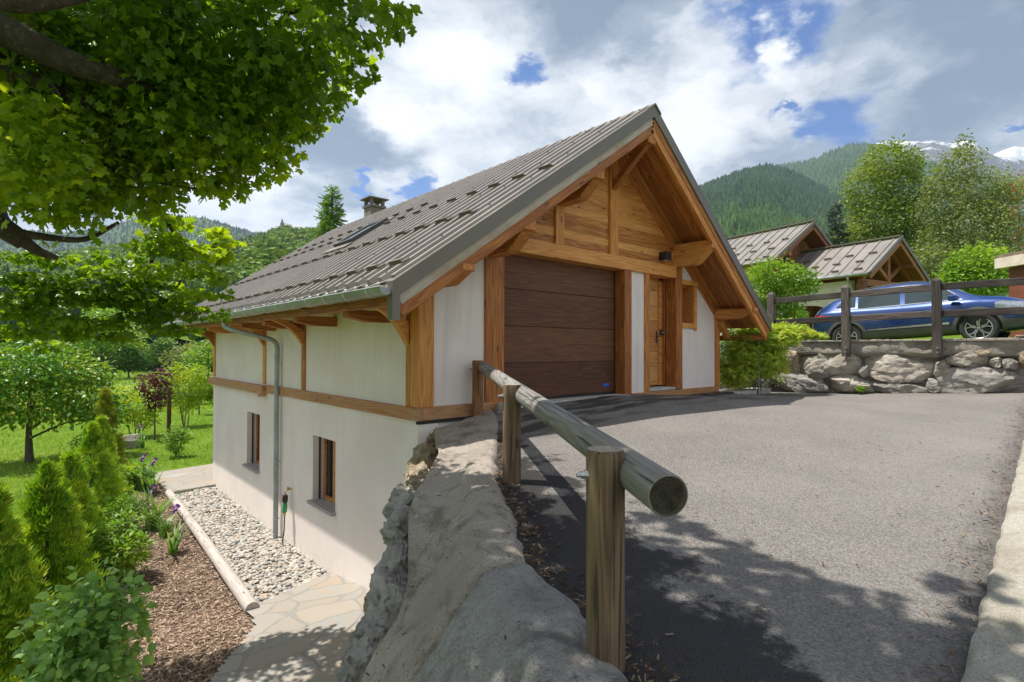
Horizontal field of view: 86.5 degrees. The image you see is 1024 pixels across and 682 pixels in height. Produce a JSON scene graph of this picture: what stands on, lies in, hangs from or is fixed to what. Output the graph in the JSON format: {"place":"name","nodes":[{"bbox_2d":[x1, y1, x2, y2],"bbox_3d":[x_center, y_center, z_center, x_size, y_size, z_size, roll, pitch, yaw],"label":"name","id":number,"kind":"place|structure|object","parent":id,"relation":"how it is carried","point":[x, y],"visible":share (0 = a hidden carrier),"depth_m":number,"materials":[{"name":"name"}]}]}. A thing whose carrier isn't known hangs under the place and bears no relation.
{"place":"outdoors","nodes":[
{"label":"outdoors","id":0,"kind":"place"},
{"bbox_2d":[0,371,213,545],"bbox_3d":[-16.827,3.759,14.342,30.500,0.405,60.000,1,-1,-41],"label":"lawn","id":1,"kind":"structure","parent":0,"point":[137,457],"depth_m":20.32,"materials":[{"name":"green plant"}]},
{"bbox_2d":[0,340,139,462],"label":"cherry tree","id":2,"kind":"object","parent":1,"relation":"on","point":[56,396],"visible":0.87,"depth_m":17.54,"materials":[{"name":"green plant"}]},
{"bbox_2d":[54,307,150,378],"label":"meadow tree","id":3,"kind":"object","parent":1,"relation":"on","point":[89,344],"visible":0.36,"depth_m":64.97,"materials":[{"name":"green plant"}]},
{"bbox_2d":[0,370,212,423],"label":"meadow grass","id":4,"kind":"structure","parent":1,"relation":"on","point":[136,384],"depth_m":52.14,"materials":[{"name":"green plant"}]},
{"bbox_2d":[101,344,153,378],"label":"meadow tree","id":5,"kind":"object","parent":1,"relation":"on","point":[130,352],"visible":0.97,"depth_m":65.21,"materials":[{"name":"green plant"}]},
{"bbox_2d":[121,433,139,448],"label":"boulder","id":6,"kind":"object","parent":1,"relation":"on","point":[131,441],"visible":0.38,"depth_m":19.98,"materials":[{"name":"grey stone"}]},
{"bbox_2d":[111,383,163,434],"bbox_3d":[-15.513,2.895,22.544,2.217,2.444,1.882,1,-1,-41],"label":"lime bush","id":7,"kind":"object","parent":1,"relation":"on","point":[135,414],"visible":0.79,"depth_m":22.36,"materials":[{"name":"green plant"}]},
{"bbox_2d":[134,367,174,439],"bbox_3d":[-14.386,2.579,21.874,1.430,3.049,1.241,1,-1,-41],"label":"purple tree","id":8,"kind":"object","parent":1,"relation":"on","point":[159,388],"visible":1,"depth_m":21.86,"materials":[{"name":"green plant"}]},
{"bbox_2d":[140,337,185,371],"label":"meadow tree","id":9,"kind":"object","parent":1,"relation":"on","point":[158,350],"visible":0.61,"depth_m":77.01,"materials":[{"name":"green plant"}]},
{"bbox_2d":[93,484,255,681],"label":"mulch bed","id":10,"kind":"object","parent":1,"relation":"on","point":[181,599],"visible":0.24,"depth_m":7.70,"materials":[{"name":"brown wood"}]},
{"bbox_2d":[0,480,71,681],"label":"thuja","id":11,"kind":"object","parent":10,"relation":"on","point":[17,565],"visible":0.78,"depth_m":5.58,"materials":[{"name":"green plant"}]},
{"bbox_2d":[0,458,128,664],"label":"thuja","id":12,"kind":"object","parent":10,"relation":"on","point":[48,507],"visible":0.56,"depth_m":6.20,"materials":[{"name":"green plant"}]},
{"bbox_2d":[5,553,159,681],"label":"shrub","id":13,"kind":"object","parent":10,"relation":"on","point":[64,655],"visible":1,"depth_m":4.10,"materials":[{"name":"green plant"}]},
{"bbox_2d":[55,447,112,585],"bbox_3d":[-6.677,2.706,8.239,1.141,2.194,1.290,0,-1,19],"label":"thuja","id":14,"kind":"object","parent":10,"relation":"on","point":[76,473],"visible":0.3,"depth_m":8.26,"materials":[{"name":"green plant"}]},
{"bbox_2d":[58,420,131,526],"bbox_3d":[-8.425,2.711,11.001,1.336,2.255,1.511,1,-1,-41],"label":"thuja","id":15,"kind":"object","parent":10,"relation":"on","point":[105,482],"visible":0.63,"depth_m":10.90,"materials":[{"name":"green plant"}]},
{"bbox_2d":[88,414,134,509],"bbox_3d":[-9.398,2.759,12.386,1.437,2.241,1.201,1,-1,-41],"label":"thuja","id":16,"kind":"object","parent":10,"relation":"on","point":[104,426],"visible":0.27,"depth_m":12.45,"materials":[{"name":"green plant"}]},
{"bbox_2d":[92,386,131,465],"bbox_3d":[-11.008,2.561,14.583,1.454,2.734,1.457,0,-1,11],"label":"thuja","id":17,"kind":"object","parent":10,"relation":"on","point":[105,404],"visible":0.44,"depth_m":14.62,"materials":[{"name":"green plant"}]},
{"bbox_2d":[82,506,155,580],"bbox_3d":[-6.148,3.231,8.494,1.216,1.169,0.982,0,-1,18],"label":"leafy shrub","id":18,"kind":"object","parent":10,"relation":"on","point":[126,541],"visible":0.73,"depth_m":8.38,"materials":[{"name":"green plant"}]},
{"bbox_2d":[98,488,151,531],"bbox_3d":[-7.610,3.391,10.736,0.920,0.900,0.839,1,-1,-41],"label":"leafy shrub","id":19,"kind":"object","parent":10,"relation":"on","point":[119,507],"visible":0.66,"depth_m":10.70,"materials":[{"name":"green plant"}]},
{"bbox_2d":[115,462,160,490],"bbox_3d":[-9.945,3.557,14.094,1.302,0.810,1.353,0,-1,2],"label":"peony plant","id":20,"kind":"object","parent":10,"relation":"on","point":[133,473],"visible":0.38,"depth_m":13.95,"materials":[{"name":"green plant"}]},
{"bbox_2d":[132,453,158,490],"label":"iris","id":21,"kind":"object","parent":10,"relation":"on","point":[141,484],"visible":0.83,"depth_m":13.89,"materials":[{"name":"green plant"}]},
{"bbox_2d":[136,466,165,493],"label":"iris","id":22,"kind":"object","parent":10,"relation":"on","point":[152,486],"visible":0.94,"depth_m":13.63,"materials":[{"name":"green plant"}]},
{"bbox_2d":[112,485,192,530],"bbox_3d":[-7.180,3.352,10.790,1.263,0.854,1.289,0,-1,-11],"label":"iris","id":23,"kind":"object","parent":10,"relation":"on","point":[151,521],"visible":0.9,"depth_m":10.91,"materials":[{"name":"green plant"}]},
{"bbox_2d":[144,508,184,538],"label":"iris","id":24,"kind":"object","parent":10,"relation":"on","point":[163,529],"visible":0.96,"depth_m":10.46,"materials":[{"name":"green plant"}]},
{"bbox_2d":[155,519,189,555],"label":"iris","id":25,"kind":"object","parent":10,"relation":"on","point":[173,543],"visible":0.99,"depth_m":9.60,"materials":[{"name":"green plant"}]},
{"bbox_2d":[165,489,259,613],"bbox_3d":[-5.979,3.680,10.394,0.188,0.196,7.776,1,-1,-39],"label":"edging log","id":26,"kind":"object","parent":10,"relation":"on","point":[243,595],"visible":0.91,"depth_m":8.87,"materials":[{"name":"grey wood"}]},
{"bbox_2d":[160,423,191,457],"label":"round shrub","id":27,"kind":"object","parent":1,"relation":"on","point":[175,437],"visible":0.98,"depth_m":18.27,"materials":[{"name":"green plant"}]},
{"bbox_2d":[166,387,196,432],"bbox_3d":[-14.498,3.060,23.998,0.177,2.088,1.326,0,-1,36],"label":"wooden post","id":28,"kind":"object","parent":1,"relation":"on","point":[169,410],"visible":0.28,"depth_m":23.48,"materials":[{"name":"wood"}]},
{"bbox_2d":[162,362,208,426],"bbox_3d":[-15.075,2.543,25.130,1.977,3.228,1.808,0,-1,-20],"label":"young maple","id":29,"kind":"object","parent":1,"relation":"on","point":[188,400],"visible":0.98,"depth_m":25.09,"materials":[{"name":"green plant"}]},
{"bbox_2d":[158,342,212,372],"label":"meadow tree","id":30,"kind":"object","parent":1,"relation":"on","point":[176,352],"visible":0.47,"depth_m":73.89,"materials":[{"name":"green plant"}]},
{"bbox_2d":[175,340,212,378],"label":"meadow tree","id":31,"kind":"object","parent":1,"relation":"on","point":[208,353],"visible":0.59,"depth_m":64.95,"materials":[{"name":"green plant"}]},
{"bbox_2d":[189,362,211,414],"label":"staked sapling","id":32,"kind":"object","parent":1,"relation":"on","point":[206,380],"visible":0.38,"depth_m":29.49,"materials":[{"name":"green plant"}]},
{"bbox_2d":[0,0,422,353],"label":"maple tree","id":33,"kind":"object","parent":1,"relation":"on","point":[126,89],"visible":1,"depth_m":4.24,"materials":[{"name":"green plant"}]},
{"bbox_2d":[175,487,328,602],"bbox_3d":[-5.612,3.786,10.844,1.520,0.118,8.080,1,-1,-41],"label":"pebble bed","id":34,"kind":"object","parent":1,"relation":"on","point":[253,564],"visible":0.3,"depth_m":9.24,"materials":[{"name":"grey gravel"}]},
{"bbox_2d":[306,184,347,242],"bbox_3d":[-11.123,-2.860,34.059,7.486,14.136,6.879,1,-1,-41],"label":"larch tree","id":35,"kind":"object","parent":1,"relation":"on","point":[329,221],"visible":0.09,"depth_m":33.72,"materials":[{"name":"green plant"}]},
{"bbox_2d":[336,650,367,681],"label":"boulder","id":36,"kind":"object","parent":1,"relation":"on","point":[348,671],"visible":0.41,"depth_m":3.28,"materials":[{"name":"grey stone"}]},
{"bbox_2d":[346,613,387,668],"bbox_3d":[-0.879,2.002,3.539,0.362,0.420,0.545,0,-1,-7],"label":"boulder","id":37,"kind":"object","parent":36,"relation":"on","point":[366,637],"visible":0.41,"depth_m":3.39,"materials":[{"name":"grey stone"}]},
{"bbox_2d":[365,565,407,629],"bbox_3d":[-0.815,1.819,3.786,0.376,0.439,0.609,0,-1,-11],"label":"boulder","id":38,"kind":"object","parent":37,"relation":"on","point":[385,595],"visible":0.41,"depth_m":3.61,"materials":[{"name":"grey stone"}]},
{"bbox_2d":[373,539,407,578],"bbox_3d":[-0.830,1.681,3.990,0.394,0.401,0.455,1,-1,-41],"label":"boulder","id":39,"kind":"object","parent":38,"relation":"on","point":[393,562],"visible":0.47,"depth_m":3.88,"materials":[{"name":"grey stone"}]},
{"bbox_2d":[163,103,771,588],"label":"chalet house","id":40,"kind":"structure","parent":1,"relation":"on","point":[597,261],"depth_m":9.06,"materials":[{"name":"paint"}]},
{"bbox_2d":[242,413,259,473],"bbox_3d":[-5.610,2.196,11.985,0.345,1.232,1.000,1,-1,-41],"label":"window","id":41,"kind":"structure","parent":40,"relation":"in","point":[254,467],"depth_m":12.31,"materials":[{"name":"brown glass"}]},
{"bbox_2d":[282,494,287,546],"bbox_3d":[-4.194,3.334,10.040,0.097,0.987,0.093,1,-1,-41],"label":"watering timer","id":42,"kind":"object","parent":40,"relation":"attached to","point":[284,501],"visible":1,"depth_m":10.02,"materials":[{"name":"green plastic"}]},
{"bbox_2d":[307,437,335,516],"bbox_3d":[-3.064,2.201,9.096,0.345,1.172,1.020,1,-1,-41],"label":"window","id":43,"kind":"structure","parent":40,"relation":"in","point":[327,507],"depth_m":9.35,"materials":[{"name":"brown glass"}]},
{"bbox_2d":[504,255,614,398],"bbox_3d":[0.782,-0.248,8.885,2.804,2.362,0.070,1,-1,-41],"label":"garage door","id":44,"kind":"structure","parent":40,"relation":"in","point":[559,317],"depth_m":8.84,"materials":[{"name":"brown wood"}]},
{"bbox_2d":[650,277,664,384],"bbox_3d":[2.690,-0.188,10.649,0.863,2.140,0.145,1,-1,-41],"label":"entrance door","id":45,"kind":"structure","parent":40,"relation":"in","point":[657,288],"depth_m":10.83,"materials":[{"name":"brown wood"}]},
{"bbox_2d":[682,280,697,330],"bbox_3d":[3.485,-0.721,11.180,0.660,1.005,0.370,1,-1,-41],"label":"gable window","id":46,"kind":"structure","parent":40,"relation":"in","point":[689,293],"depth_m":11.24,"materials":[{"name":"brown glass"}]},
{"bbox_2d":[0,217,256,253],"bbox_3d":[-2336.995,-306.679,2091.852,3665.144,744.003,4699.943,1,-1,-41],"label":"mountain","id":47,"kind":"structure","parent":0,"point":[118,231],"depth_m":2084.25,"materials":[{"name":"grey stone"}]},
{"bbox_2d":[0,213,265,253],"bbox_3d":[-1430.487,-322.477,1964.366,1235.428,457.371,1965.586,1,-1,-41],"label":"mountain forest","id":48,"kind":"object","parent":47,"relation":"on","point":[238,229],"visible":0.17,"depth_m":2099.69,"materials":[{"name":"green plant"}]},
{"bbox_2d":[155,464,215,493],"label":"stone terrace","id":49,"kind":"structure","parent":0,"point":[176,481],"depth_m":14.79,"materials":[{"name":"beige stone"}]},
{"bbox_2d":[210,571,369,681],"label":"stone path","id":50,"kind":"structure","parent":0,"point":[301,633],"depth_m":6.41,"materials":[{"name":"beige stone"}]},
{"bbox_2d":[7,0,1023,232],"label":"sky","id":51,"kind":"structure","parent":0,"point":[479,85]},
{"bbox_2d":[495,389,1023,681],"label":"driveway","id":52,"kind":"structure","parent":0,"point":[754,611],"depth_m":3.57,"materials":[{"name":"grey asphalt"}]},
{"bbox_2d":[361,410,524,681],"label":"concrete capping","id":53,"kind":"object","parent":52,"relation":"on","point":[426,615],"visible":0.95,"depth_m":3.41,"materials":[{"name":"grey concrete"}]},
{"bbox_2d":[380,504,409,548],"bbox_3d":[-0.884,1.585,4.425,0.371,0.417,0.428,0,-1,-16],"label":"boulder","id":54,"kind":"object","parent":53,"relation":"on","point":[395,527],"visible":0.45,"depth_m":4.30,"materials":[{"name":"grey stone"}]},
{"bbox_2d":[407,443,438,468],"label":"boulder","id":55,"kind":"object","parent":53,"relation":"on","point":[427,453],"visible":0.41,"depth_m":6.03,"materials":[{"name":"stone"}]},
{"bbox_2d":[365,424,596,681],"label":"capping litter","id":56,"kind":"object","parent":53,"relation":"on","point":[447,558],"visible":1,"depth_m":3.19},
{"bbox_2d":[413,563,627,681],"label":"boulder","id":57,"kind":"object","parent":52,"relation":"on","point":[545,638],"visible":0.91,"depth_m":2.28,"materials":[{"name":"grey stone"}]},
{"bbox_2d":[469,360,687,672],"bbox_3d":[-0.020,0.810,4.606,0.294,1.177,5.724,0,-1,-9],"label":"log barrier","id":58,"kind":"object","parent":52,"relation":"on","point":[612,471],"visible":0.93,"depth_m":2.04,"materials":[{"name":"brown wood"}]},
{"bbox_2d":[719,388,770,393],"bbox_3d":[5.228,1.214,12.239,1.650,0.235,0.470,1,-1,-41],"label":"drain apron","id":59,"kind":"object","parent":52,"relation":"on","point":[753,391],"visible":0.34,"depth_m":12.03,"materials":[{"name":"grey concrete"}]},
{"bbox_2d":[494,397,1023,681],"bbox_3d":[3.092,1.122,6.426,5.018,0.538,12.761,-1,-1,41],"label":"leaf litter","id":60,"kind":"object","parent":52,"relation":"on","point":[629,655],"visible":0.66,"depth_m":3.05,"materials":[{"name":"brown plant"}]},
{"bbox_2d":[750,376,773,391],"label":"boulder","id":61,"kind":"object","parent":52,"relation":"on","point":[766,384],"visible":0.28,"depth_m":13.25,"materials":[{"name":"grey stone"}]},
{"bbox_2d":[720,322,813,393],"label":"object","id":62,"kind":"object","parent":52,"relation":"on","point":[742,355],"visible":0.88,"depth_m":11.91,"materials":[{"name":"green plant"}]},
{"bbox_2d":[772,372,829,392],"bbox_3d":[6.834,0.988,12.816,0.591,0.558,1.248,1,-1,-41],"label":"boulder","id":63,"kind":"object","parent":52,"relation":"on","point":[799,382],"visible":0.68,"depth_m":12.62,"materials":[{"name":"grey stone"}]},
{"bbox_2d":[784,349,799,372],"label":"boulder","id":64,"kind":"object","parent":63,"relation":"on","point":[794,358],"visible":0.41,"depth_m":12.75,"materials":[{"name":"stone"}]},
{"bbox_2d":[799,353,861,379],"bbox_3d":[7.191,0.586,12.420,0.631,0.643,1.466,1,-1,-41],"label":"boulder","id":65,"kind":"object","parent":63,"relation":"on","point":[819,366],"visible":0.77,"depth_m":12.17,"materials":[{"name":"grey stone"}]},
{"bbox_2d":[830,374,874,392],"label":"boulder","id":66,"kind":"object","parent":52,"relation":"on","point":[845,383],"visible":0.86,"depth_m":11.88,"materials":[{"name":"grey stone"}]},
{"bbox_2d":[857,364,869,378],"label":"boulder","id":67,"kind":"object","parent":66,"relation":"on","point":[862,371],"visible":0.71,"depth_m":11.69,"materials":[{"name":"grey stone"}]},
{"bbox_2d":[719,338,1023,392],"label":"retaining wall","id":68,"kind":"structure","parent":52,"relation":"on","point":[1003,348],"depth_m":11.06,"materials":[{"name":"grey stone"}]},
{"bbox_2d":[767,277,1023,356],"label":"timber fence","id":69,"kind":"object","parent":68,"relation":"attached to","point":[935,287],"visible":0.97,"depth_m":11.02,"materials":[{"name":"brown wood"}]},
{"bbox_2d":[869,378,929,393],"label":"boulder","id":70,"kind":"object","parent":52,"relation":"on","point":[891,387],"visible":0.59,"depth_m":11.21,"materials":[{"name":"grey stone"}]},
{"bbox_2d":[865,354,934,383],"bbox_3d":[8.114,0.549,11.340,0.581,0.654,1.357,1,-1,-41],"label":"boulder","id":71,"kind":"object","parent":70,"relation":"on","point":[892,368],"visible":0.79,"depth_m":11.18,"materials":[{"name":"grey stone"}]},
{"bbox_2d":[926,377,940,392],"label":"boulder","id":72,"kind":"object","parent":52,"relation":"on","point":[932,385],"visible":0.69,"depth_m":10.74,"materials":[{"name":"grey stone"}]},
{"bbox_2d":[937,365,1023,393],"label":"boulder","id":73,"kind":"object","parent":52,"relation":"on","point":[973,380],"visible":0.74,"depth_m":10.22,"materials":[{"name":"grey stone"}]},
{"bbox_2d":[933,357,951,378],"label":"boulder","id":74,"kind":"object","parent":73,"relation":"on","point":[942,366],"visible":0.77,"depth_m":10.66,"materials":[{"name":"grey stone"}]},
{"bbox_2d":[945,351,989,366],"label":"boulder","id":75,"kind":"object","parent":73,"relation":"on","point":[967,359],"visible":0.77,"depth_m":10.35,"materials":[{"name":"grey stone"}]},
{"bbox_2d":[988,356,1002,367],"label":"boulder","id":76,"kind":"object","parent":73,"relation":"on","point":[994,362],"visible":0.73,"depth_m":10.06,"materials":[{"name":"grey stone"}]},
{"bbox_2d":[1002,358,1019,369],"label":"boulder","id":77,"kind":"object","parent":73,"relation":"on","point":[1011,363],"visible":0.9,"depth_m":9.91,"materials":[{"name":"grey stone"}]},
{"bbox_2d":[961,440,1023,681],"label":"kerb","id":78,"kind":"structure","parent":52,"relation":"on","point":[996,652],"depth_m":2.47,"materials":[{"name":"concrete"}]},
{"bbox_2d":[720,336,1009,341],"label":"lawn","id":79,"kind":"structure","parent":0,"point":[957,337],"depth_m":20.95,"materials":[{"name":"green plant"}]},
{"bbox_2d":[720,220,832,334],"bbox_3d":[12.460,-2.564,30.958,6.115,6.775,9.520,1,-1,-30],"label":"neighbour chalet","id":80,"kind":"object","parent":79,"relation":"on","point":[794,239],"visible":0.3,"depth_m":27.56,"materials":[{"name":"metal"}]},
{"bbox_2d":[744,251,823,319],"bbox_3d":[7.448,-1.142,15.354,2.516,2.665,1.914,0,-1,21],"label":"tall shrub","id":81,"kind":"object","parent":79,"relation":"on","point":[790,280],"visible":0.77,"depth_m":15.05,"materials":[{"name":"green plant"}]},
{"bbox_2d":[777,318,829,339],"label":"heather","id":82,"kind":"object","parent":79,"relation":"on","point":[818,336],"visible":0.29,"depth_m":13.96,"materials":[{"name":"green plant"}]},
{"bbox_2d":[825,201,852,244],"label":"spruce tree","id":83,"kind":"object","parent":79,"relation":"on","point":[842,227],"visible":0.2,"depth_m":37.94,"materials":[{"name":"green plant"}]},
{"bbox_2d":[772,235,930,318],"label":"house","id":84,"kind":"structure","parent":79,"relation":"on","point":[864,264],"depth_m":24.68,"materials":[{"name":"metal"}]},
{"bbox_2d":[829,134,941,255],"bbox_3d":[27.196,-7.367,39.457,7.998,14.724,6.751,1,-1,-41],"label":"birch tree","id":85,"kind":"object","parent":79,"relation":"on","point":[893,208],"visible":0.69,"depth_m":38.77,"materials":[{"name":"green plant"}]},
{"bbox_2d":[813,281,1023,339],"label":"parked car","id":86,"kind":"object","parent":79,"relation":"on","point":[997,326],"visible":0.62,"depth_m":12.98,"materials":[{"name":"blue paint"}]},
{"bbox_2d":[913,240,965,280],"bbox_3d":[22.954,-2.684,29.616,3.950,5.639,2.738,0,-1,8],"label":"hedge bush","id":87,"kind":"object","parent":79,"relation":"on","point":[926,263],"visible":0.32,"depth_m":29.24,"materials":[{"name":"green plant"}]},
{"bbox_2d":[907,128,1023,268],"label":"birch tree","id":88,"kind":"object","parent":79,"relation":"on","point":[952,238],"visible":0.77,"depth_m":34.99,"materials":[{"name":"green plant"}]},
{"bbox_2d":[929,234,1017,295],"bbox_3d":[18.549,-1.998,21.611,3.495,4.216,3.298,1,-1,-41],"label":"round bush","id":89,"kind":"object","parent":79,"relation":"on","point":[985,270],"visible":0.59,"depth_m":21.37,"materials":[{"name":"green plant"}]},
{"bbox_2d":[994,250,1023,337],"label":"garden shed","id":90,"kind":"structure","parent":79,"relation":"on","point":[1013,262],"depth_m":14.81,"materials":[{"name":"brown wood"}]},
{"bbox_2d":[1004,170,1023,251],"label":"tree","id":91,"kind":"object","parent":79,"relation":"on","point":[1014,190],"visible":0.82,"depth_m":31.95,"materials":[{"name":"green plant"}]},
{"bbox_2d":[826,145,1022,271],"bbox_3d":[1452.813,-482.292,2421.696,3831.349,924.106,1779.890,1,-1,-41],"label":"ridge","id":92,"kind":"structure","parent":0,"point":[851,146],"depth_m":2107.82,"materials":[{"name":"green plant"}]},
{"bbox_2d":[774,141,1023,247],"bbox_3d":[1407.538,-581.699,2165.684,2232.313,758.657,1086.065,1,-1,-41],"label":"ridge forest","id":93,"kind":"object","parent":92,"relation":"on","point":[819,168],"visible":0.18,"depth_m":2241.52,"materials":[{"name":"green plant"}]},
{"bbox_2d":[876,140,1023,178],"bbox_3d":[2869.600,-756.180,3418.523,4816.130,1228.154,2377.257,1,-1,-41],"label":"snowy massif","id":94,"kind":"structure","parent":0,"point":[931,149],"depth_m":3554.02,"materials":[{"name":"white snow"}]},
{"bbox_2d":[994,146,1023,164],"bbox_3d":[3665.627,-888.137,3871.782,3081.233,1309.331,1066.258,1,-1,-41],"label":"snow peak","id":95,"kind":"structure","parent":0,"point":[1014,154],"depth_m":4087.24,"materials":[{"name":"white snow"}]},
{"bbox_3d":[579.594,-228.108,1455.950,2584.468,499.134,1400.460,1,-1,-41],"label":"forested spur","id":96,"kind":"structure","parent":0,"visible":0},
{"bbox_2d":[699,162,1007,289],"bbox_3d":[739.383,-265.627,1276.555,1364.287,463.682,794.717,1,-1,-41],"label":"spruce forest","id":97,"kind":"object","parent":96,"relation":"on","point":[759,182],"visible":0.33,"depth_m":1088.08,"materials":[{"name":"green plant"}]},
{"bbox_2d":[712,180,1008,296],"bbox_3d":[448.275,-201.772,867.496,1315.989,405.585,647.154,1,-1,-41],"label":"larch forest","id":98,"kind":"object","parent":96,"relation":"on","point":[736,220],"visible":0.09,"depth_m":689.89,"materials":[{"name":"green plant"}]},
{"bbox_3d":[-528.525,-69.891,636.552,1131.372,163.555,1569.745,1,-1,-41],"label":"wooded hill","id":99,"kind":"structure","parent":0,"visible":0},
{"bbox_2d":[0,231,311,372],"bbox_3d":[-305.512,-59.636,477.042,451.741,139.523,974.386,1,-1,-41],"label":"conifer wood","id":100,"kind":"object","parent":99,"relation":"on","point":[6,288],"visible":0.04,"depth_m":117.03,"materials":[{"name":"green plant"}]},
{"bbox_2d":[0,225,315,369],"bbox_3d":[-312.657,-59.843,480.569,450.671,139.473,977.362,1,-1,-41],"label":"broadleaf wood","id":101,"kind":"object","parent":99,"relation":"on","point":[272,255],"visible":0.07,"depth_m":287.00,"materials":[{"name":"green plant"}]},
{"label":"boulder","id":102,"kind":"object","parent":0,"visible":0},
{"bbox_2d":[404,461,429,489],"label":"boulder","id":103,"kind":"object","parent":102,"relation":"on","point":[415,476],"visible":0.56,"depth_m":5.36,"materials":[{"name":"stone"}]},
{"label":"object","id":104,"kind":"object","parent":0,"visible":0},
{"bbox_2d":[382,482,415,518],"bbox_3d":[-0.993,1.522,4.930,0.367,0.403,0.480,0,-1,-19],"label":"boulder","id":105,"kind":"object","parent":104,"relation":"on","point":[401,493],"visible":0.4,"depth_m":4.79,"materials":[{"name":"grey stone"}]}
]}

